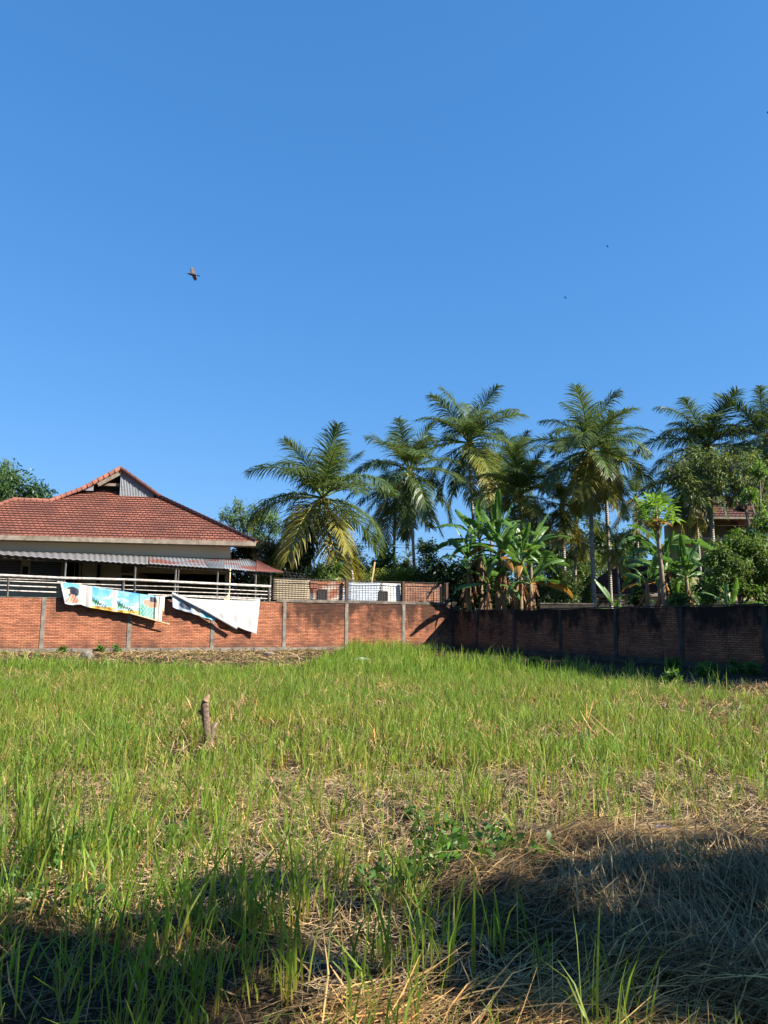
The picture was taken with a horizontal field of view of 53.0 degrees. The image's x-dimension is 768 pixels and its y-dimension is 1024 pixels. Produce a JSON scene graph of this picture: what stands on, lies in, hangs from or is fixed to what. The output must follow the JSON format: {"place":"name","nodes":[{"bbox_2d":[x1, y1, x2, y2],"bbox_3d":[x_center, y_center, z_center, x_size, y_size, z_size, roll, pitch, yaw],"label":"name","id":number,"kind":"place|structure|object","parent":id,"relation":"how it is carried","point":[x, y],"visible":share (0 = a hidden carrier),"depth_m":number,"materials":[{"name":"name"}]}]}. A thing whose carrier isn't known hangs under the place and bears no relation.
{"place":"outdoors","nodes":[
{"label":"outdoors","id":0,"kind":"place"},
{"bbox_2d":[187,267,199,280],"bbox_3d":[-9.933,-12.500,40.248,0.712,0.787,0.336,0,-8,0],"label":"bird","id":1,"kind":"object","parent":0,"point":[193,274],"visible":1,"depth_m":40.18},
{"bbox_2d":[0,647,767,1023],"bbox_3d":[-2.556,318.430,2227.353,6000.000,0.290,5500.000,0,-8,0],"label":"ground","id":2,"kind":"structure","parent":0,"point":[268,997],"depth_m":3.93,"materials":[{"name":"plant"}]},
{"bbox_2d":[0,456,27,483],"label":"broadleaf tree","id":3,"kind":"object","parent":2,"relation":"on","point":[8,462],"visible":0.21,"depth_m":67.09,"materials":[{"name":"green plant"}]},
{"bbox_2d":[0,458,57,501],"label":"broadleaf tree","id":4,"kind":"object","parent":2,"relation":"on","point":[9,486],"visible":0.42,"depth_m":58.41,"materials":[{"name":"green plant"}]},
{"bbox_2d":[80,651,93,658],"bbox_3d":[-11.385,5.516,29.532,0.479,0.366,0.427,5,-9,-30],"label":"rubble","id":5,"kind":"object","parent":2,"relation":"on","point":[91,654],"visible":0.62,"depth_m":29.41,"materials":[{"name":"stone"}]},
{"bbox_2d":[0,466,256,599],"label":"house","id":6,"kind":"structure","parent":2,"relation":"on","point":[120,510],"depth_m":42.49,"materials":[{"name":"tile"}]},
{"bbox_2d":[62,562,74,597],"bbox_3d":[-16.956,3.705,41.316,0.549,2.031,0.018,2,-8,-10],"label":"doorway","id":7,"kind":"structure","parent":6,"relation":"in","point":[70,565],"depth_m":41.39,"materials":[{"name":"black"}]},
{"bbox_2d":[74,563,81,584],"bbox_3d":[-16.474,3.711,41.401,0.347,2.036,0.018,2,-8,-10],"label":"doorway","id":8,"kind":"structure","parent":6,"relation":"in","point":[76,564],"depth_m":41.46,"materials":[{"name":"black"}]},
{"bbox_2d":[121,575,132,592],"bbox_3d":[-13.956,4.106,41.782,0.604,1.339,0.048,2,-8,-10],"label":"door","id":9,"kind":"structure","parent":6,"relation":"in","point":[123,576],"depth_m":41.80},
{"bbox_2d":[0,550,282,600],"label":"awning","id":10,"kind":"object","parent":6,"relation":"attached to","point":[240,564],"visible":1,"depth_m":39.30,"materials":[{"name":"metal"}]},
{"bbox_2d":[198,694,217,745],"bbox_3d":[-2.110,2.531,9.220,0.249,0.694,0.128,0,-8,0],"label":"dead stump","id":11,"kind":"object","parent":2,"relation":"on","point":[204,711],"visible":0.85,"depth_m":9.19,"materials":[{"name":"brown wood"}]},
{"bbox_2d":[0,596,456,651],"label":"brick wall","id":12,"kind":"structure","parent":2,"relation":"on","point":[48,624],"depth_m":37.99,"materials":[{"name":"brick"}]},
{"bbox_2d":[57,581,169,624],"bbox_3d":[-12.566,4.270,35.905,5.065,1.954,0.294,4,-9,-23],"label":"banner","id":13,"kind":"object","parent":12,"relation":"attached to","point":[150,607],"visible":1,"depth_m":35.94,"materials":[{"name":"fabric"}]},
{"bbox_2d":[0,574,270,600],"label":"pipe railing","id":14,"kind":"object","parent":12,"relation":"on","point":[123,580],"visible":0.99,"depth_m":36.84,"materials":[{"name":"white metal"}]},
{"bbox_2d":[172,592,259,633],"bbox_3d":[-8.208,4.979,37.680,4.388,2.001,0.370,4,-9,-22],"label":"banner","id":15,"kind":"object","parent":12,"relation":"attached to","point":[235,614],"visible":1,"depth_m":37.94,"materials":[{"name":"fabric"}]},
{"bbox_2d":[273,578,447,601],"bbox_3d":[-1.037,4.223,41.266,10.046,1.130,0.120,4,-9,-23],"label":"fence","id":16,"kind":"object","parent":12,"relation":"on","point":[403,584],"visible":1,"depth_m":41.37,"materials":[{"name":"metal"}]},
{"bbox_2d":[273,579,309,599],"bbox_3d":[-4.796,4.053,39.924,1.974,1.094,0.090,4,-9,-23],"label":"metal sheet","id":17,"kind":"object","parent":16,"relation":"attached to","point":[294,585],"visible":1,"depth_m":39.93,"materials":[{"name":"beige metal"}]},
{"bbox_2d":[310,581,317,587],"bbox_3d":[-3.683,3.807,40.400,0.458,0.389,0.020,4,-9,-26],"label":"metal sheet","id":18,"kind":"object","parent":16,"relation":"attached to","point":[313,584],"visible":1,"depth_m":40.41,"materials":[{"name":"orange metal"}]},
{"bbox_2d":[310,581,343,599],"bbox_3d":[-2.990,4.195,40.689,1.875,1.051,0.066,4,-9,-23],"label":"metal sheet","id":19,"kind":"object","parent":16,"relation":"attached to","point":[314,593],"visible":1,"depth_m":40.73,"materials":[{"name":"metal"}]},
{"bbox_2d":[318,589,326,599],"bbox_3d":[-3.244,4.370,40.515,0.498,0.582,0.050,4,-9,-23],"label":"vent hatch","id":20,"kind":"object","parent":19,"relation":"attached to","point":[324,593],"visible":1,"depth_m":40.51,"materials":[{"name":"metal"}]},
{"bbox_2d":[348,582,380,600],"bbox_3d":[-1.067,4.330,41.505,1.952,1.051,0.067,4,-9,-23],"label":"metal sheet","id":21,"kind":"object","parent":16,"relation":"attached to","point":[353,591],"visible":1,"depth_m":41.48,"materials":[{"name":"metal"}]},
{"bbox_2d":[381,583,400,600],"bbox_3d":[0.363,4.420,42.080,1.182,1.032,0.047,4,-9,-23],"label":"metal sheet","id":22,"kind":"object","parent":16,"relation":"attached to","point":[391,595],"visible":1,"depth_m":42.13,"materials":[{"name":"white metal"}]},
{"bbox_2d":[378,591,387,600],"bbox_3d":[-0.045,4.571,41.876,0.528,0.535,0.050,4,-9,-23],"label":"vent hatch","id":23,"kind":"object","parent":22,"relation":"attached to","point":[385,598],"visible":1,"depth_m":41.89,"materials":[{"name":"metal"}]},
{"bbox_2d":[405,583,440,601],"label":"brick wall","id":24,"kind":"structure","parent":12,"relation":"on","point":[419,594],"depth_m":42.81,"materials":[{"name":"red brick"}]},
{"bbox_2d":[214,496,289,600],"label":"feathery tree","id":25,"kind":"object","parent":2,"relation":"on","point":[243,520],"visible":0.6,"depth_m":54.23,"materials":[{"name":"green plant"}]},
{"bbox_2d":[230,556,273,600],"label":"broadleaf tree","id":26,"kind":"object","parent":2,"relation":"on","point":[240,578],"visible":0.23,"depth_m":47.41,"materials":[{"name":"green plant"}]},
{"bbox_2d":[247,537,277,600],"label":"flowering shrub","id":27,"kind":"object","parent":2,"relation":"on","point":[256,553],"visible":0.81,"depth_m":46.09,"materials":[{"name":"green plant"}]},
{"bbox_2d":[263,652,274,655],"bbox_3d":[-4.861,5.985,32.514,0.542,0.176,0.208,0,-8,0],"label":"rubble","id":28,"kind":"object","parent":2,"relation":"on","point":[266,653],"visible":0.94,"depth_m":32.45,"materials":[{"name":"beige stone"}]},
{"bbox_2d":[231,527,318,600],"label":"broadleaf tree","id":29,"kind":"object","parent":2,"relation":"on","point":[244,552],"visible":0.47,"depth_m":46.35,"materials":[{"name":"green plant"}]},
{"bbox_2d":[243,420,400,586],"bbox_3d":[-3.885,1.443,47.568,10.160,13.572,10.796,0,-8,0],"label":"coconut palm","id":30,"kind":"object","parent":2,"relation":"on","point":[327,482],"visible":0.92,"depth_m":46.63,"materials":[{"name":"green plant"}]},
{"bbox_2d":[300,556,343,588],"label":"leafy bush","id":31,"kind":"object","parent":2,"relation":"on","point":[317,571],"visible":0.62,"depth_m":45.60,"materials":[{"name":"green plant"}]},
{"bbox_2d":[329,539,386,592],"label":"leafy bush","id":32,"kind":"object","parent":2,"relation":"on","point":[363,558],"visible":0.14,"depth_m":55.87,"materials":[{"name":"green plant"}]},
{"bbox_2d":[344,567,376,585],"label":"leafy bush","id":33,"kind":"object","parent":2,"relation":"on","point":[367,577],"visible":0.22,"depth_m":49.61,"materials":[{"name":"green plant"}]},
{"bbox_2d":[371,562,375,582],"bbox_3d":[-0.758,4.316,45.848,0.493,2.695,0.100,0,-8,0],"label":"bamboo pole","id":34,"kind":"object","parent":2,"relation":"on","point":[373,572],"visible":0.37,"depth_m":45.91,"materials":[{"name":"beige wood"}]},
{"bbox_2d":[1,642,761,913],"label":"weeds","id":35,"kind":"object","parent":2,"relation":"on","point":[702,669],"visible":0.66,"depth_m":4.70,"materials":[{"name":"green plant"}]},
{"bbox_2d":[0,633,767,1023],"bbox_3d":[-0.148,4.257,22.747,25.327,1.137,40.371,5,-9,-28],"label":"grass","id":36,"kind":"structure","parent":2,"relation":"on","point":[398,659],"depth_m":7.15,"materials":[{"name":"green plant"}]},
{"bbox_2d":[366,543,402,573],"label":"leafy bush","id":37,"kind":"object","parent":2,"relation":"on","point":[389,557],"visible":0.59,"depth_m":57.74,"materials":[{"name":"green plant"}]},
{"bbox_2d":[346,462,439,583],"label":"coconut palm","id":38,"kind":"object","parent":2,"relation":"on","point":[383,517],"visible":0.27,"depth_m":60.54,"materials":[{"name":"green plant"}]},
{"bbox_2d":[367,565,421,599],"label":"hedge","id":39,"kind":"object","parent":2,"relation":"on","point":[399,575],"visible":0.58,"depth_m":47.21,"materials":[{"name":"green plant"}]},
{"bbox_2d":[392,558,412,592],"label":"leafy bush","id":40,"kind":"object","parent":2,"relation":"on","point":[404,564],"visible":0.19,"depth_m":56.96,"materials":[{"name":"green plant"}]},
{"bbox_2d":[352,415,474,567],"bbox_3d":[1.815,1.236,55.324,9.011,16.186,9.166,8,-11,-41],"label":"coconut palm","id":41,"kind":"object","parent":2,"relation":"on","point":[412,502],"visible":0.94,"depth_m":55.17,"materials":[{"name":"green plant"}]},
{"bbox_2d":[409,537,484,608],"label":"broadleaf tree","id":42,"kind":"object","parent":2,"relation":"on","point":[431,572],"visible":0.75,"depth_m":45.48,"materials":[{"name":"green plant"}]},
{"bbox_2d":[435,522,498,609],"bbox_3d":[4.881,4.152,44.098,3.704,7.288,3.932,-3,-9,20],"label":"banana plant","id":43,"kind":"object","parent":2,"relation":"on","point":[468,595],"visible":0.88,"depth_m":44.36,"materials":[{"name":"green plant"}]},
{"bbox_2d":[412,383,530,555],"bbox_3d":[6.396,-0.021,58.408,9.643,19.613,9.766,0,-8,0],"label":"coconut palm","id":44,"kind":"object","parent":2,"relation":"on","point":[470,427],"visible":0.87,"depth_m":58.61,"materials":[{"name":"green plant"}]},
{"bbox_2d":[433,500,512,609],"bbox_3d":[5.422,3.724,46.376,5.003,8.786,5.325,0,-8,0],"label":"banana plant","id":45,"kind":"object","parent":2,"relation":"on","point":[472,532],"visible":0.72,"depth_m":46.37,"materials":[{"name":"green plant"}]},
{"bbox_2d":[443,552,517,609],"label":"leafy bush","id":46,"kind":"object","parent":2,"relation":"on","point":[473,561],"visible":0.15,"depth_m":48.21,"materials":[{"name":"green plant"}]},
{"bbox_2d":[458,452,512,554],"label":"coconut palm","id":47,"kind":"object","parent":2,"relation":"on","point":[483,505],"visible":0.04,"depth_m":74.49,"materials":[{"name":"green plant"}]},
{"bbox_2d":[452,554,519,610],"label":"banana plant","id":48,"kind":"object","parent":2,"relation":"on","point":[491,575],"visible":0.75,"depth_m":42.35,"materials":[{"name":"green plant"}]},
{"bbox_2d":[449,489,541,610],"bbox_3d":[6.276,3.377,45.056,5.171,9.122,4.806,3,-8,-15],"label":"banana plant","id":49,"kind":"object","parent":2,"relation":"on","point":[496,510],"visible":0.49,"depth_m":45.20,"materials":[{"name":"green plant"}]},
{"bbox_2d":[228,790,767,1023],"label":"straw heap","id":50,"kind":"object","parent":2,"relation":"on","point":[708,918],"visible":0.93,"depth_m":3.48,"materials":[{"name":"beige plant"}]},
{"bbox_2d":[442,576,556,610],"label":"leafy bush","id":51,"kind":"object","parent":2,"relation":"on","point":[542,597],"visible":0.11,"depth_m":49.31,"materials":[{"name":"green plant"}]},
{"bbox_2d":[471,519,538,610],"bbox_3d":[7.034,4.040,43.364,3.464,7.336,3.903,-3,-9,24],"label":"banana plant","id":52,"kind":"object","parent":2,"relation":"on","point":[509,566],"visible":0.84,"depth_m":43.28,"materials":[{"name":"green plant"}]},
{"bbox_2d":[471,427,551,581],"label":"coconut palm","id":53,"kind":"object","parent":2,"relation":"on","point":[523,438],"visible":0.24,"depth_m":66.54,"materials":[{"name":"green plant"}]},
{"bbox_2d":[466,443,573,578],"bbox_3d":[9.388,2.264,52.147,7.733,13.366,7.388,0,-8,0],"label":"coconut palm","id":54,"kind":"object","parent":2,"relation":"on","point":[520,474],"visible":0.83,"depth_m":52.10,"materials":[{"name":"green plant"}]},
{"bbox_2d":[482,522,569,608],"bbox_3d":[7.834,4.010,43.478,4.139,7.441,4.557,8,-11,-42],"label":"banana plant","id":55,"kind":"object","parent":2,"relation":"on","point":[529,559],"visible":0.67,"depth_m":43.32,"materials":[{"name":"green plant"}]},
{"bbox_2d":[488,513,571,600],"bbox_3d":[8.684,4.029,46.216,4.511,8.186,4.479,-7,-11,41],"label":"banana plant","id":56,"kind":"object","parent":2,"relation":"on","point":[541,530],"visible":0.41,"depth_m":46.12,"materials":[{"name":"green plant"}]},
{"bbox_2d":[498,549,572,609],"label":"banana plant","id":57,"kind":"object","parent":2,"relation":"on","point":[555,584],"visible":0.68,"depth_m":42.02,"materials":[{"name":"green plant"}]},
{"bbox_2d":[523,528,572,574],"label":"leafy bush","id":58,"kind":"object","parent":2,"relation":"on","point":[549,548],"visible":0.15,"depth_m":73.52,"materials":[{"name":"green plant"}]},
{"bbox_2d":[527,552,585,609],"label":"leafy bush","id":59,"kind":"object","parent":2,"relation":"on","point":[559,595],"visible":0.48,"depth_m":53.38,"materials":[{"name":"green plant"}]},
{"bbox_2d":[539,603,593,609],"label":"concrete wall","id":60,"kind":"structure","parent":2,"relation":"on","point":[559,605],"depth_m":46.67,"materials":[{"name":"grey concrete"}]},
{"bbox_2d":[532,467,600,574],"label":"coconut palm","id":61,"kind":"object","parent":2,"relation":"on","point":[564,526],"visible":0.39,"depth_m":56.03,"materials":[{"name":"green plant"}]},
{"bbox_2d":[552,530,607,579],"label":"leafy bush","id":62,"kind":"object","parent":2,"relation":"on","point":[597,561],"visible":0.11,"depth_m":65.81,"materials":[{"name":"green plant"}]},
{"bbox_2d":[550,498,612,602],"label":"coconut palm","id":63,"kind":"object","parent":2,"relation":"on","point":[574,553],"visible":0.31,"depth_m":59.95,"materials":[{"name":"green plant"}]},
{"bbox_2d":[566,557,599,600],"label":"leafy bush","id":64,"kind":"object","parent":2,"relation":"on","point":[582,575],"visible":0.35,"depth_m":61.55,"materials":[{"name":"green plant"}]},
{"bbox_2d":[518,382,658,608],"bbox_3d":[13.392,0.282,50.493,9.304,16.888,8.955,0,-8,0],"label":"coconut palm","id":65,"kind":"object","parent":2,"relation":"on","point":[586,468],"visible":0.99,"depth_m":50.11,"materials":[{"name":"green plant"}]},
{"bbox_2d":[579,587,598,605],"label":"leafy bush","id":66,"kind":"object","parent":2,"relation":"on","point":[586,597],"visible":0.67,"depth_m":51.59,"materials":[{"name":"green plant"}]},
{"bbox_2d":[550,409,653,608],"bbox_3d":[15.871,1.124,54.459,7.431,16.379,7.337,0,-8,0],"label":"coconut palm","id":67,"kind":"object","parent":2,"relation":"on","point":[607,505],"visible":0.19,"depth_m":54.31,"materials":[{"name":"green plant"}]},
{"bbox_2d":[581,513,630,576],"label":"leafy bush","id":68,"kind":"object","parent":2,"relation":"on","point":[598,541],"visible":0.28,"depth_m":71.73,"materials":[{"name":"green plant"}]},
{"bbox_2d":[594,580,623,608],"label":"banana plant","id":69,"kind":"object","parent":2,"relation":"on","point":[606,593],"visible":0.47,"depth_m":34.20,"materials":[{"name":"green plant"}]},
{"bbox_2d":[453,603,767,672],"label":"brick wall","id":70,"kind":"structure","parent":2,"relation":"on","point":[689,636],"depth_m":29.99,"materials":[{"name":"brick"}]},
{"bbox_2d":[588,524,635,604],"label":"coconut palm","id":71,"kind":"object","parent":2,"relation":"on","point":[615,554],"visible":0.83,"depth_m":50.83,"materials":[{"name":"green plant"}]},
{"bbox_2d":[597,600,637,608],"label":"concrete wall","id":72,"kind":"structure","parent":2,"relation":"on","point":[603,603],"depth_m":55.64,"materials":[{"name":"grey concrete"}]},
{"bbox_2d":[572,560,671,607],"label":"house","id":73,"kind":"structure","parent":2,"relation":"on","point":[602,580],"depth_m":58.73,"materials":[{"name":"brown tile"}]},
{"bbox_2d":[619,526,649,560],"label":"leafy bush","id":74,"kind":"object","parent":2,"relation":"on","point":[641,545],"visible":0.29,"depth_m":74.90,"materials":[{"name":"green plant"}]},
{"bbox_2d":[622,586,654,607],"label":"leafy bush","id":75,"kind":"object","parent":2,"relation":"on","point":[634,597],"visible":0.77,"depth_m":38.60,"materials":[{"name":"green plant"}]},
{"bbox_2d":[611,463,670,556],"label":"coconut palm","id":76,"kind":"object","parent":2,"relation":"on","point":[633,484],"visible":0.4,"depth_m":62.42,"materials":[{"name":"green plant"}]},
{"bbox_2d":[620,551,678,607],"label":"banana plant","id":77,"kind":"object","parent":2,"relation":"on","point":[652,567],"visible":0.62,"depth_m":35.85,"materials":[{"name":"green plant"}]},
{"bbox_2d":[628,488,684,605],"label":"papaya tree","id":78,"kind":"object","parent":2,"relation":"on","point":[655,502],"visible":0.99,"depth_m":35.06,"materials":[{"name":"green plant"}]},
{"bbox_2d":[618,531,706,607],"bbox_3d":[13.621,3.979,37.552,4.291,5.927,4.116,-4,-9,28],"label":"banana plant","id":79,"kind":"object","parent":2,"relation":"on","point":[640,561],"visible":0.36,"depth_m":37.38,"materials":[{"name":"green plant"}]},
{"bbox_2d":[617,495,713,607],"bbox_3d":[14.962,3.226,41.428,5.416,8.530,4.905,0,-8,0],"label":"banana plant","id":80,"kind":"object","parent":2,"relation":"on","point":[687,540],"visible":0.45,"depth_m":41.71,"materials":[{"name":"green plant"}]},
{"bbox_2d":[656,577,700,606],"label":"leafy bush","id":81,"kind":"object","parent":2,"relation":"on","point":[681,589],"visible":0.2,"depth_m":39.57,"materials":[{"name":"green plant"}]},
{"bbox_2d":[665,592,693,605],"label":"leafy bush","id":82,"kind":"object","parent":2,"relation":"on","point":[675,600],"visible":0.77,"depth_m":34.07,"materials":[{"name":"green plant"}]},
{"bbox_2d":[649,533,716,606],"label":"banana plant","id":83,"kind":"object","parent":2,"relation":"on","point":[687,565],"visible":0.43,"depth_m":36.41,"materials":[{"name":"green plant"}]},
{"bbox_2d":[638,438,742,581],"bbox_3d":[22.146,2.242,55.509,6.752,14.562,7.465,7,-10,-38],"label":"coconut palm","id":84,"kind":"object","parent":2,"relation":"on","point":[695,520],"visible":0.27,"depth_m":54.77,"materials":[{"name":"green plant"}]},
{"bbox_2d":[681,587,713,606],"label":"banana plant","id":85,"kind":"object","parent":2,"relation":"on","point":[689,597],"visible":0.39,"depth_m":33.80,"materials":[{"name":"green plant"}]},
{"bbox_2d":[631,385,765,572],"bbox_3d":[20.597,0.448,48.222,9.287,16.031,8.476,0,-8,0],"label":"coconut palm","id":86,"kind":"object","parent":2,"relation":"on","point":[697,430],"visible":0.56,"depth_m":48.67,"materials":[{"name":"green plant"}]},
{"bbox_2d":[689,576,724,606],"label":"leafy bush","id":87,"kind":"object","parent":2,"relation":"on","point":[698,587],"visible":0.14,"depth_m":45.65,"materials":[{"name":"green plant"}]},
{"bbox_2d":[655,499,767,599],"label":"building","id":88,"kind":"structure","parent":2,"relation":"on","point":[737,518],"depth_m":57.53,"materials":[{"name":"yellow paint"}]},
{"bbox_2d":[689,565,703,574],"bbox_3d":[23.285,4.192,57.387,1.100,1.000,0.037,0,-8,0],"label":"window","id":89,"kind":"structure","parent":88,"relation":"in","point":[696,569],"depth_m":57.34,"materials":[{"name":"black glass"}]},
{"bbox_2d":[659,443,767,565],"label":"broadleaf tree","id":90,"kind":"object","parent":2,"relation":"on","point":[722,467],"visible":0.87,"depth_m":37.41,"materials":[{"name":"green plant"}]},
{"bbox_2d":[696,533,767,606],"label":"leafy shrub","id":91,"kind":"object","parent":2,"relation":"on","point":[753,551],"visible":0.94,"depth_m":32.73,"materials":[{"name":"green plant"}]},
{"bbox_2d":[700,385,767,539],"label":"coconut palm","id":92,"kind":"object","parent":2,"relation":"on","point":[759,422],"visible":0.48,"depth_m":46.92,"materials":[{"name":"green plant"}]},
{"bbox_2d":[701,577,766,605],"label":"banana plant","id":93,"kind":"object","parent":2,"relation":"on","point":[734,591],"visible":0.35,"depth_m":30.62,"materials":[{"name":"green plant"}]},
{"bbox_2d":[723,459,767,547],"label":"broadleaf tree","id":94,"kind":"object","parent":2,"relation":"on","point":[761,524],"visible":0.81,"depth_m":34.31,"materials":[{"name":"green plant"}]},
{"bbox_2d":[0,0,767,602],"label":"sky","id":95,"kind":"structure","parent":0,"point":[375,205],"materials":[{"name":"blue"}]},
{"bbox_2d":[399,550,418,567],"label":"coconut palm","id":96,"kind":"object","parent":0,"point":[408,556],"visible":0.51,"depth_m":150.18,"materials":[{"name":"green plant"}]},
{"bbox_2d":[710,600,754,606],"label":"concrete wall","id":97,"kind":"structure","parent":0,"point":[735,602],"depth_m":41.73,"materials":[{"name":"grey concrete"}]}
]}

